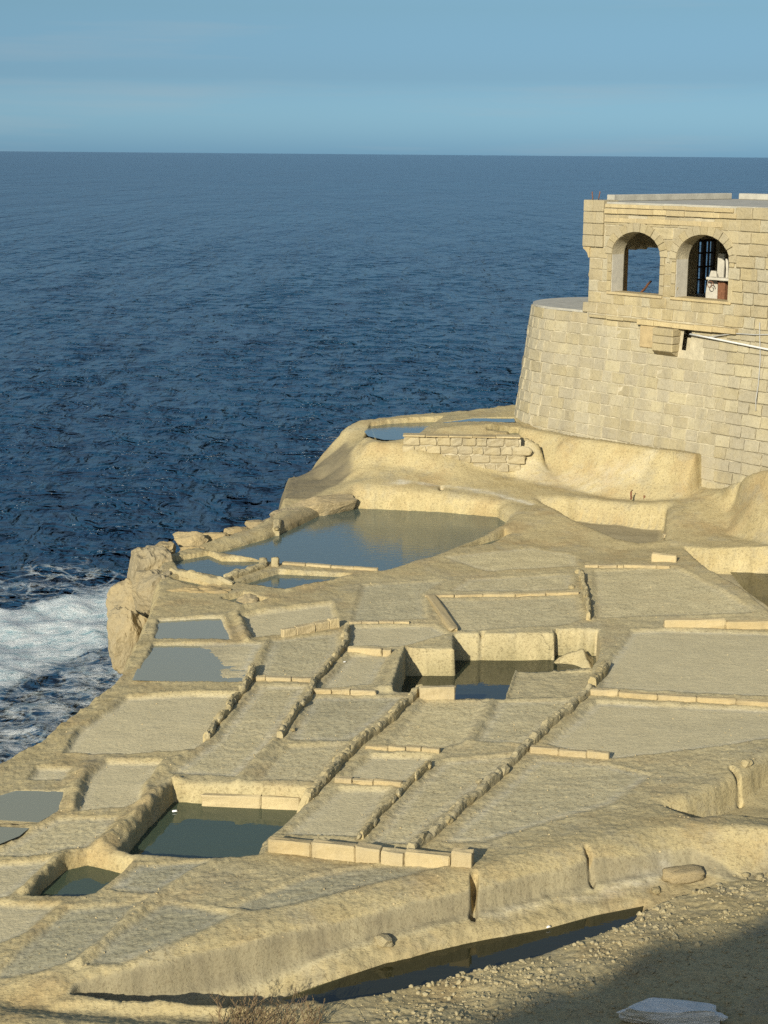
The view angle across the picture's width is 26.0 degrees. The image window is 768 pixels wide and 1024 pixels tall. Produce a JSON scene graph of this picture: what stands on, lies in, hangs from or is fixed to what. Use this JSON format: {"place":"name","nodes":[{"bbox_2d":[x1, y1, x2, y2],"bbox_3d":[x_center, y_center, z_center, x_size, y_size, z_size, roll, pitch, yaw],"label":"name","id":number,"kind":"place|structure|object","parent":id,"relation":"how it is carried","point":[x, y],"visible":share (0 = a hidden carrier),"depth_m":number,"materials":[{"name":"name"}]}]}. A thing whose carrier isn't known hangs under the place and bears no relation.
{"place":"outdoors","nodes":[
{"label":"outdoors","id":0,"kind":"place"},
{"bbox_2d":[0,405,767,1023],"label":"rock shelf","id":1,"kind":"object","parent":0,"point":[516,671],"visible":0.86,"depth_m":22.36,"materials":[{"name":"stone"}]},
{"bbox_2d":[0,827,28,843],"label":"pool water","id":2,"kind":"structure","parent":1,"relation":"in","point":[8,833],"depth_m":20.36,"materials":[{"name":"grey liquid"}]},
{"bbox_2d":[0,791,62,821],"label":"pool water","id":3,"kind":"structure","parent":1,"relation":"in","point":[30,806],"depth_m":21.19,"materials":[{"name":"grey liquid"}]},
{"bbox_2d":[39,865,120,895],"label":"pool water","id":4,"kind":"structure","parent":1,"relation":"in","point":[83,880],"depth_m":19.35,"materials":[{"name":"liquid"}]},
{"bbox_2d":[107,605,141,673],"bbox_3d":[-4.867,2.423,31.402,0.743,1.358,0.722,-5,13,-22],"label":"boulder","id":5,"kind":"object","parent":1,"relation":"on","point":[124,627],"visible":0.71,"depth_m":31.14,"materials":[{"name":"stone"}]},
{"bbox_2d":[106,578,146,627],"bbox_3d":[-5.100,1.905,33.322,0.958,1.191,0.921,3,12,11],"label":"boulder","id":6,"kind":"object","parent":1,"relation":"on","point":[119,593],"visible":0.27,"depth_m":33.04,"materials":[{"name":"stone"}]},
{"bbox_2d":[127,545,172,583],"bbox_3d":[-4.705,1.268,33.449,0.911,1.217,0.934,-3,13,-17],"label":"boulder","id":7,"kind":"object","parent":1,"relation":"on","point":[148,557],"visible":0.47,"depth_m":33.11,"materials":[{"name":"stone"}]},
{"bbox_2d":[131,569,171,618],"bbox_3d":[-4.425,1.594,32.187,0.911,0.975,0.962,-1,12,-6],"label":"boulder","id":8,"kind":"object","parent":1,"relation":"on","point":[145,583],"visible":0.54,"depth_m":31.91,"materials":[{"name":"stone"}]},
{"bbox_2d":[156,541,175,553],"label":"boulder","id":9,"kind":"object","parent":1,"relation":"on","point":[171,546],"visible":0.5,"depth_m":34.35,"materials":[{"name":"stone"}]},
{"bbox_2d":[132,646,245,681],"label":"pool water","id":10,"kind":"structure","parent":1,"relation":"in","point":[180,663],"depth_m":26.67,"materials":[{"name":"grey liquid"}]},
{"bbox_2d":[179,580,199,585],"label":"pool water","id":11,"kind":"structure","parent":1,"relation":"in","point":[189,583],"depth_m":31.88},
{"bbox_2d":[173,531,207,546],"bbox_3d":[-4.073,0.612,35.109,0.739,0.400,0.487,-2,12,-11],"label":"boulder","id":12,"kind":"object","parent":1,"relation":"on","point":[182,539],"visible":0.77,"depth_m":35.01,"materials":[{"name":"stone"}]},
{"bbox_2d":[179,545,204,551],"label":"boulder","id":13,"kind":"object","parent":1,"relation":"on","point":[190,547],"visible":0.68,"depth_m":34.41,"materials":[{"name":"stone"}]},
{"bbox_2d":[155,618,229,639],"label":"pool water","id":14,"kind":"structure","parent":1,"relation":"in","point":[201,629],"depth_m":28.65,"materials":[{"name":"grey liquid"}]},
{"bbox_2d":[166,584,231,593],"bbox_3d":[-3.515,1.657,31.168,1.506,0.622,0.770,0,12,-3],"label":"boulder","id":15,"kind":"object","parent":1,"relation":"on","point":[213,588],"visible":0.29,"depth_m":30.90,"materials":[{"name":"stone"}]},
{"bbox_2d":[169,567,239,585],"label":"rubble wall","id":16,"kind":"structure","parent":1,"relation":"on","point":[206,578],"depth_m":31.79,"materials":[{"name":"stone"}]},
{"bbox_2d":[129,802,296,857],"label":"pool water","id":17,"kind":"structure","parent":1,"relation":"in","point":[191,830],"depth_m":20.82,"materials":[{"name":"liquid"}]},
{"bbox_2d":[203,532,228,541],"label":"boulder","id":18,"kind":"object","parent":1,"relation":"on","point":[210,536],"visible":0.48,"depth_m":35.49,"materials":[{"name":"stone"}]},
{"bbox_2d":[174,556,258,576],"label":"pool water","id":19,"kind":"structure","parent":1,"relation":"in","point":[209,565],"depth_m":33.29,"materials":[{"name":"blue liquid"}]},
{"bbox_2d":[203,663,255,741],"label":"rubble wall","id":20,"kind":"structure","parent":1,"relation":"on","point":[222,715],"depth_m":24.70,"materials":[{"name":"stone"}]},
{"bbox_2d":[224,526,249,535],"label":"boulder","id":21,"kind":"object","parent":1,"relation":"on","point":[232,530],"visible":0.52,"depth_m":36.03,"materials":[{"name":"stone"}]},
{"bbox_2d":[236,593,258,603],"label":"boulder","id":22,"kind":"object","parent":1,"relation":"on","point":[247,598],"visible":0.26,"depth_m":30.63,"materials":[{"name":"stone"}]},
{"bbox_2d":[200,793,300,809],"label":"slab kerb","id":23,"kind":"structure","parent":1,"relation":"on","point":[250,801],"depth_m":21.55,"materials":[{"name":"stone"}]},
{"bbox_2d":[223,519,281,578],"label":"rubble wall","id":24,"kind":"structure","parent":1,"relation":"on","point":[263,562],"depth_m":32.57,"materials":[{"name":"stone"}]},
{"bbox_2d":[245,520,264,528],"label":"boulder","id":25,"kind":"object","parent":1,"relation":"on","point":[250,524],"visible":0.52,"depth_m":36.65,"materials":[{"name":"stone"}]},
{"bbox_2d":[209,988,326,1023],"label":"dry shrub","id":26,"kind":"object","parent":1,"relation":"on","point":[248,1016],"visible":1,"depth_m":16.01,"materials":[{"name":"brown plant"}]},
{"bbox_2d":[271,557,278,566],"bbox_3d":[-2.150,1.011,32.884,0.162,0.264,0.174,0,12,0],"label":"corner post","id":27,"kind":"object","parent":1,"relation":"on","point":[274,561],"visible":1,"depth_m":32.81,"materials":[{"name":"stone"}]},
{"bbox_2d":[254,675,310,681],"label":"slab kerb","id":28,"kind":"structure","parent":1,"relation":"on","point":[278,678],"depth_m":25.86,"materials":[{"name":"stone"}]},
{"bbox_2d":[269,508,301,516],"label":"boulder","id":29,"kind":"object","parent":1,"relation":"on","point":[273,513],"visible":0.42,"depth_m":37.61,"materials":[{"name":"stone"}]},
{"bbox_2d":[248,574,338,588],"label":"pool water","id":30,"kind":"structure","parent":1,"relation":"in","point":[282,581],"depth_m":32.16,"materials":[{"name":"blue liquid"}]},
{"bbox_2d":[281,617,339,636],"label":"slab kerb","id":31,"kind":"structure","parent":1,"relation":"on","point":[321,625],"depth_m":28.41,"materials":[{"name":"stone"}]},
{"bbox_2d":[277,623,349,737],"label":"rubble wall","id":32,"kind":"structure","parent":1,"relation":"on","point":[307,697],"depth_m":25.47,"materials":[{"name":"stone"}]},
{"bbox_2d":[291,493,356,515],"bbox_3d":[-1.397,-0.053,38.444,1.696,0.668,0.553,-10,16,-40],"label":"boulder","id":33,"kind":"object","parent":1,"relation":"on","point":[324,505],"visible":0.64,"depth_m":38.31,"materials":[{"name":"stone"}]},
{"bbox_2d":[282,561,377,570],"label":"slab kerb","id":34,"kind":"structure","parent":1,"relation":"on","point":[331,566],"depth_m":32.83,"materials":[{"name":"stone"}]},
{"bbox_2d":[313,688,375,695],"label":"slab kerb","id":35,"kind":"structure","parent":1,"relation":"on","point":[347,691],"depth_m":25.20,"materials":[{"name":"stone"}]},
{"bbox_2d":[297,684,422,812],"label":"rubble wall","id":36,"kind":"structure","parent":1,"relation":"on","point":[339,760],"depth_m":22.81,"materials":[{"name":"stone"}]},
{"bbox_2d":[221,508,504,570],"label":"pool water","id":37,"kind":"structure","parent":1,"relation":"in","point":[381,539],"depth_m":35.98,"materials":[{"name":"blue liquid"}]},
{"bbox_2d":[334,776,402,786],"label":"slab kerb","id":38,"kind":"structure","parent":1,"relation":"on","point":[360,781],"depth_m":21.58,"materials":[{"name":"stone"}]},
{"bbox_2d":[348,646,391,656],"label":"slab kerb","id":39,"kind":"structure","parent":1,"relation":"on","point":[378,651],"depth_m":27.28,"materials":[{"name":"stone"}]},
{"bbox_2d":[268,836,473,867],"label":"slab kerb","id":40,"kind":"structure","parent":1,"relation":"on","point":[363,852],"depth_m":19.18,"materials":[{"name":"stone"}]},
{"bbox_2d":[349,620,408,623],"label":"slab kerb","id":41,"kind":"structure","parent":1,"relation":"on","point":[379,622],"depth_m":28.99,"materials":[{"name":"stone"}]},
{"bbox_2d":[374,933,393,946],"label":"loose stone","id":42,"kind":"object","parent":1,"relation":"on","point":[383,940],"visible":1,"depth_m":17.82,"materials":[{"name":"stone"}]},
{"bbox_2d":[356,760,431,839],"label":"rubble wall","id":43,"kind":"structure","parent":1,"relation":"on","point":[367,828],"depth_m":20.90,"materials":[{"name":"stone"}]},
{"bbox_2d":[364,422,433,439],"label":"pool water","id":44,"kind":"structure","parent":1,"relation":"in","point":[390,431],"depth_m":42.09,"materials":[{"name":"blue liquid"}]},
{"bbox_2d":[39,578,763,977],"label":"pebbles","id":45,"kind":"object","parent":1,"relation":"on","point":[411,832],"visible":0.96,"depth_m":20.21,"materials":[{"name":"stone"}]},
{"bbox_2d":[365,744,440,753],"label":"slab kerb","id":46,"kind":"structure","parent":1,"relation":"on","point":[394,747],"depth_m":22.81,"materials":[{"name":"stone"}]},
{"bbox_2d":[419,685,455,699],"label":"slab kerb","id":47,"kind":"structure","parent":1,"relation":"on","point":[447,692],"depth_m":24.99,"materials":[{"name":"stone"}]},
{"bbox_2d":[426,594,457,631],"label":"slab kerb","id":48,"kind":"structure","parent":1,"relation":"on","point":[444,615],"depth_m":29.48,"materials":[{"name":"stone"}]},
{"bbox_2d":[402,433,531,471],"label":"stone wall","id":49,"kind":"structure","parent":1,"relation":"on","point":[503,452],"depth_m":39.99,"materials":[{"name":"stone"}]},
{"bbox_2d":[444,418,514,422],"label":"pool water","id":50,"kind":"structure","parent":1,"relation":"in","point":[495,419],"depth_m":42.74,"materials":[{"name":"blue liquid"}]},
{"bbox_2d":[407,684,593,848],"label":"rubble wall","id":51,"kind":"structure","parent":1,"relation":"on","point":[464,801],"depth_m":21.79,"materials":[{"name":"stone"}]},
{"bbox_2d":[424,591,578,597],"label":"slab kerb","id":52,"kind":"structure","parent":1,"relation":"on","point":[521,594],"depth_m":30.88,"materials":[{"name":"stone"}]},
{"bbox_2d":[358,864,767,1023],"bbox_3d":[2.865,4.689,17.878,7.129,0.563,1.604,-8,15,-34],"label":"gravel","id":53,"kind":"structure","parent":1,"relation":"on","point":[590,980],"depth_m":17.27,"materials":[{"name":"beige gravel"}]},
{"bbox_2d":[741,872,748,876],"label":"loose stone","id":54,"kind":"object","parent":53,"relation":"on","point":[744,874],"visible":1,"depth_m":19.56,"materials":[{"name":"stone"}]},
{"bbox_2d":[755,873,762,880],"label":"loose stone","id":55,"kind":"object","parent":53,"relation":"on","point":[758,876],"visible":1,"depth_m":19.58,"materials":[{"name":"stone"}]},
{"bbox_2d":[530,745,609,758],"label":"slab kerb","id":56,"kind":"structure","parent":1,"relation":"on","point":[588,753],"depth_m":22.64,"materials":[{"name":"stone"}]},
{"bbox_2d":[578,569,591,620],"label":"rubble wall","id":57,"kind":"structure","parent":1,"relation":"on","point":[586,596],"depth_m":30.53,"materials":[{"name":"stone"}]},
{"bbox_2d":[588,660,610,686],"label":"rubble wall","id":58,"kind":"structure","parent":1,"relation":"on","point":[599,675],"depth_m":26.03,"materials":[{"name":"stone"}]},
{"bbox_2d":[585,564,669,568],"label":"slab kerb","id":59,"kind":"structure","parent":1,"relation":"on","point":[659,566],"depth_m":32.93,"materials":[{"name":"stone"}]},
{"bbox_2d":[514,193,767,488],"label":"tower","id":60,"kind":"structure","parent":1,"relation":"on","point":[610,357],"depth_m":39.02,"materials":[{"name":"stone"}]},
{"bbox_2d":[640,280,651,291],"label":"beam","id":61,"kind":"structure","parent":60,"relation":"on","point":[646,286],"depth_m":41.25,"materials":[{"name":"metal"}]},
{"bbox_2d":[696,239,715,293],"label":"window frame","id":62,"kind":"structure","parent":60,"relation":"in","point":[703,252],"depth_m":43.17,"materials":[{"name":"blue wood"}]},
{"bbox_2d":[706,271,717,298],"bbox_3d":[7.718,-5.233,39.121,0.050,0.871,0.337,-10,16,-40],"label":"door panel","id":63,"kind":"structure","parent":60,"relation":"on","point":[712,292],"depth_m":39.06,"materials":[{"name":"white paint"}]},
{"bbox_2d":[706,277,728,287],"bbox_3d":[7.822,-5.329,38.721,0.240,0.249,0.665,-10,16,-40],"label":"shelf","id":64,"kind":"object","parent":60,"relation":"attached to","point":[718,278],"visible":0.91,"depth_m":38.73,"materials":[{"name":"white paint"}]},
{"bbox_2d":[717,253,724,280],"bbox_3d":[7.916,-5.442,39.157,0.050,1.269,0.186,-10,16,-40],"label":"shutter","id":65,"kind":"object","parent":60,"relation":"on","point":[721,265],"visible":0.48,"depth_m":39.05,"materials":[{"name":"white paint"}]},
{"bbox_2d":[717,281,727,299],"bbox_3d":[7.928,-5.061,38.869,0.200,0.644,0.203,-10,16,-40],"label":"cupboard","id":66,"kind":"object","parent":60,"relation":"on","point":[722,293],"visible":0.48,"depth_m":38.77,"materials":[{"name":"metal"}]},
{"bbox_2d":[725,259,728,281],"bbox_3d":[7.968,-5.308,38.763,0.092,1.181,0.099,0,12,0],"label":"pole","id":67,"kind":"object","parent":60,"relation":"on","point":[727,266],"visible":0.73,"depth_m":38.65,"materials":[{"name":"white paint"}]},
{"bbox_2d":[689,333,767,349],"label":"pipe","id":68,"kind":"object","parent":60,"relation":"attached to","point":[728,341],"visible":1,"depth_m":37.37,"materials":[{"name":"white plastic"}]},
{"bbox_2d":[709,333,767,336],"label":"cable","id":69,"kind":"object","parent":60,"relation":"attached to","point":[738,333],"visible":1,"depth_m":37.17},
{"bbox_2d":[755,323,760,410],"bbox_3d":[8.300,-3.217,36.865,0.074,1.929,0.352,3,12,10],"label":"cable","id":70,"kind":"object","parent":60,"relation":"attached to","point":[759,367],"visible":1,"depth_m":36.82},
{"bbox_2d":[651,886,660,893],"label":"loose stone","id":71,"kind":"object","parent":1,"relation":"on","point":[655,890],"visible":1,"depth_m":19.27,"materials":[{"name":"stone"}]},
{"bbox_2d":[651,552,676,561],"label":"stone block","id":72,"kind":"structure","parent":1,"relation":"on","point":[659,557],"depth_m":33.32,"materials":[{"name":"stone"}]},
{"bbox_2d":[616,997,727,1023],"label":"flat rock","id":73,"kind":"object","parent":1,"relation":"on","point":[653,1010],"visible":1,"depth_m":15.49,"materials":[{"name":"white stone"}]},
{"bbox_2d":[590,688,767,706],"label":"slab kerb","id":74,"kind":"structure","parent":1,"relation":"on","point":[610,692],"depth_m":25.01,"materials":[{"name":"stone"}]},
{"bbox_2d":[661,864,704,883],"bbox_3d":[3.508,4.257,19.543,0.507,0.150,0.257,-3,13,-17],"label":"flat rock","id":75,"kind":"object","parent":1,"relation":"on","point":[687,874],"visible":1,"depth_m":19.47,"materials":[{"name":"stone"}]},
{"bbox_2d":[663,618,767,628],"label":"slab kerb","id":76,"kind":"structure","parent":1,"relation":"on","point":[721,623],"depth_m":28.86,"materials":[{"name":"stone"}]},
{"bbox_2d":[741,758,752,766],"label":"loose stone","id":77,"kind":"object","parent":1,"relation":"on","point":[746,762],"visible":1,"depth_m":22.28,"materials":[{"name":"stone"}]},
{"bbox_2d":[730,572,767,605],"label":"pool water","id":78,"kind":"structure","parent":1,"relation":"in","point":[755,585],"depth_m":33.27,"materials":[{"name":"beige liquid"}]},
{"bbox_2d":[0,164,767,762],"bbox_3d":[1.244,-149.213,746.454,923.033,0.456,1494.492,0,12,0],"label":"sea","id":79,"kind":"structure","parent":0,"point":[202,348],"depth_m":104.66,"materials":[{"name":"liquid"}]},
{"bbox_2d":[0,151,767,169],"bbox_3d":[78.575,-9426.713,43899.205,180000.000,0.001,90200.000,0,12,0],"label":"open sea","id":80,"kind":"structure","parent":0,"point":[390,160],"depth_m":2915.24,"materials":[{"name":"liquid"}]},
{"bbox_2d":[0,0,767,157],"label":"sky","id":81,"kind":"structure","parent":0,"point":[633,78],"materials":[{"name":"blue"}]},
{"bbox_2d":[283,906,642,1003],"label":"pool water","id":82,"kind":"structure","parent":0,"point":[429,967],"depth_m":17.83,"materials":[{"name":"liquid"}]}
]}

